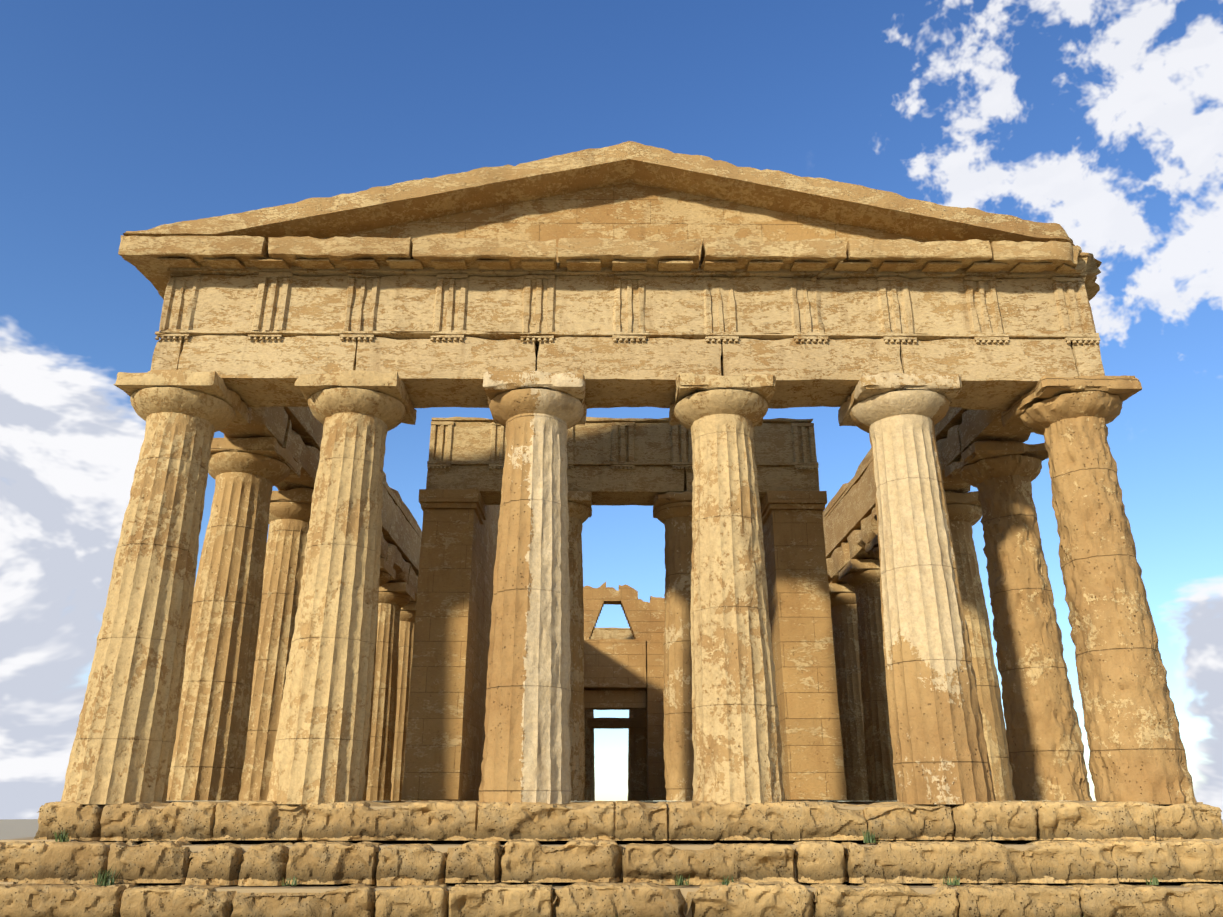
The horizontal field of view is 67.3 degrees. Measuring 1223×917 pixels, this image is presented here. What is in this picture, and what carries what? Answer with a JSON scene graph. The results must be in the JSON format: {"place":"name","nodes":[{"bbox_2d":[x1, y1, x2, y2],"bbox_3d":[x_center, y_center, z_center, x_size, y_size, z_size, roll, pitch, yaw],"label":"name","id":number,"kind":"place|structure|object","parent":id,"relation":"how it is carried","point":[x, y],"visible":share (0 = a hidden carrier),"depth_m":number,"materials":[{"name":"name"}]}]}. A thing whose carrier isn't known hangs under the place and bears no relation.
{"place":"outdoors","nodes":[
{"label":"outdoors","id":0,"kind":"place"},
{"bbox_2d":[0,819,1222,839],"bbox_3d":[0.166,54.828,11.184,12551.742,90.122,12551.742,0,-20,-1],"label":"ground","id":1,"kind":"structure","parent":0,"point":[16,828],"depth_m":3323.75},
{"bbox_2d":[0,800,1222,916],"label":"stone steps","id":2,"kind":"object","parent":1,"relation":"on","point":[442,846],"visible":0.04,"depth_m":12.77,"materials":[{"name":"beige stone"}]},
{"bbox_2d":[61,369,250,803],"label":"column","id":3,"kind":"structure","parent":2,"relation":"on","point":[123,745],"depth_m":14.29,"materials":[{"name":"stone"}]},
{"bbox_2d":[166,437,301,800],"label":"column","id":4,"kind":"structure","parent":2,"relation":"on","point":[209,750],"depth_m":17.15,"materials":[{"name":"stone"}]},
{"bbox_2d":[239,488,313,800],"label":"column","id":5,"kind":"structure","parent":2,"relation":"on","point":[289,515],"depth_m":20.20,"materials":[{"name":"stone"}]},
{"bbox_2d":[267,370,416,803],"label":"column","id":6,"kind":"structure","parent":2,"relation":"on","point":[320,747],"depth_m":14.28,"materials":[{"name":"stone"}]},
{"bbox_2d":[363,558,395,800],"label":"column","id":7,"kind":"structure","parent":2,"relation":"on","point":[387,571],"depth_m":26.97,"materials":[{"name":"stone"}]},
{"bbox_2d":[366,582,414,800],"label":"column","id":8,"kind":"structure","parent":2,"relation":"on","point":[394,598],"depth_m":29.20,"materials":[{"name":"stone"}]},
{"bbox_2d":[391,602,415,800],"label":"column","id":9,"kind":"structure","parent":2,"relation":"on","point":[407,624],"depth_m":32.17,"materials":[{"name":"stone"}]},
{"bbox_2d":[155,268,421,601],"bbox_3d":[-7.713,4.283,34.193,1.879,2.428,38.863,0,-20,-1],"label":"entablature","id":10,"kind":"object","parent":9,"relation":"on","point":[297,432],"visible":0.27,"depth_m":20.75,"materials":[{"name":"stone"}]},
{"bbox_2d":[479,371,586,803],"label":"column","id":11,"kind":"structure","parent":2,"relation":"on","point":[537,415],"depth_m":14.31,"materials":[{"name":"stone"}]},
{"bbox_2d":[151,263,1104,409],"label":"entablature","id":12,"kind":"structure","parent":11,"relation":"on","point":[824,337],"depth_m":16.07,"materials":[{"name":"stone"}]},
{"bbox_2d":[118,235,1100,300],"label":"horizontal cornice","id":13,"kind":"structure","parent":12,"relation":"on","point":[152,260],"depth_m":15.89,"materials":[{"name":"stone"}]},
{"bbox_2d":[123,141,1101,267],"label":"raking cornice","id":14,"kind":"structure","parent":13,"relation":"on","point":[837,202],"depth_m":16.39,"materials":[{"name":"stone"}]},
{"bbox_2d":[321,183,930,263],"bbox_3d":[0.310,-4.283,16.794,16.340,1.850,0.006,0,-20,-1],"label":"tympanum","id":15,"kind":"object","parent":12,"relation":"attached to","point":[631,211],"visible":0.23,"depth_m":16.81,"materials":[{"name":"stone"}]},
{"bbox_2d":[567,491,591,800],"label":"column","id":16,"kind":"structure","parent":2,"relation":"on","point":[579,507],"depth_m":19.59,"materials":[{"name":"stone"}]},
{"bbox_2d":[584,710,594,800],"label":"column","id":17,"kind":"structure","parent":2,"relation":"on","point":[589,788],"depth_m":44.48,"materials":[{"name":"stone"}]},
{"bbox_2d":[52,829,1158,916],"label":"tufts","id":18,"kind":"object","parent":2,"relation":"on","point":[63,837],"visible":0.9,"depth_m":12.19,"materials":[{"name":"green plant"}]},
{"bbox_2d":[401,489,846,799],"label":"pilasters","id":19,"kind":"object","parent":2,"relation":"on","point":[445,740],"depth_m":19.43,"materials":[{"name":"stone"}]},
{"bbox_2d":[591,628,633,638],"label":"window sill","id":20,"kind":"structure","parent":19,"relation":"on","point":[611,633],"depth_m":46.57,"materials":[{"name":"stone"}]},
{"bbox_2d":[426,417,819,505],"bbox_3d":[0.258,0.069,21.290,8.834,1.814,1.102,0,-20,-1],"label":"entablature","id":21,"kind":"object","parent":19,"relation":"on","point":[626,461],"visible":0.65,"depth_m":20.85,"materials":[{"name":"stone"}]},
{"bbox_2d":[583,582,666,800],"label":"cross wall","id":22,"kind":"structure","parent":2,"relation":"on","point":[623,674],"depth_m":41.69,"materials":[{"name":"stone"}]},
{"bbox_2d":[628,710,629,788],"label":"column","id":23,"kind":"structure","parent":2,"relation":"on","point":[628,751],"depth_m":50.12,"materials":[{"name":"stone"}]},
{"bbox_2d":[628,710,651,800],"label":"column","id":24,"kind":"structure","parent":2,"relation":"on","point":[637,790],"depth_m":44.45,"materials":[{"name":"stone"}]},
{"bbox_2d":[653,491,693,800],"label":"column","id":25,"kind":"structure","parent":2,"relation":"on","point":[672,512],"depth_m":19.47,"materials":[{"name":"stone"}]},
{"bbox_2d":[669,373,785,803],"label":"column","id":26,"kind":"structure","parent":2,"relation":"on","point":[736,741],"depth_m":14.33,"materials":[{"name":"stone"}]},
{"bbox_2d":[829,583,868,800],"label":"column","id":27,"kind":"structure","parent":2,"relation":"on","point":[845,632],"depth_m":29.31,"materials":[{"name":"stone"}]},
{"bbox_2d":[839,559,896,800],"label":"column","id":28,"kind":"structure","parent":2,"relation":"on","point":[861,577],"depth_m":26.37,"materials":[{"name":"stone"}]},
{"bbox_2d":[865,535,878,558],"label":"column","id":29,"kind":"structure","parent":2,"relation":"on","point":[872,547],"depth_m":24.95,"materials":[{"name":"stone"}]},
{"bbox_2d":[838,372,995,803],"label":"column","id":30,"kind":"structure","parent":2,"relation":"on","point":[939,748],"depth_m":14.37,"materials":[{"name":"stone"}]},
{"bbox_2d":[945,491,1015,800],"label":"column","id":31,"kind":"structure","parent":2,"relation":"on","point":[965,512],"depth_m":20.28,"materials":[{"name":"stone"}]},
{"bbox_2d":[944,440,1092,800],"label":"column","id":32,"kind":"structure","parent":2,"relation":"on","point":[1045,745],"depth_m":17.27,"materials":[{"name":"stone"}]},
{"bbox_2d":[1001,375,1197,803],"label":"column","id":33,"kind":"structure","parent":2,"relation":"on","point":[1135,743],"depth_m":14.45,"materials":[{"name":"stone"}]},
{"bbox_2d":[0,0,1222,818],"label":"sky","id":34,"kind":"structure","parent":0,"point":[1101,121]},
{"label":"column","id":35,"kind":"object","parent":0,"visible":0},
{"bbox_2d":[822,272,1095,583],"bbox_3d":[7.974,4.331,34.324,1.883,2.431,38.862,0,-20,-1],"label":"entablature","id":36,"kind":"object","parent":35,"relation":"on","point":[850,521],"visible":0.12,"depth_m":25.46,"materials":[{"name":"stone"}]}
]}

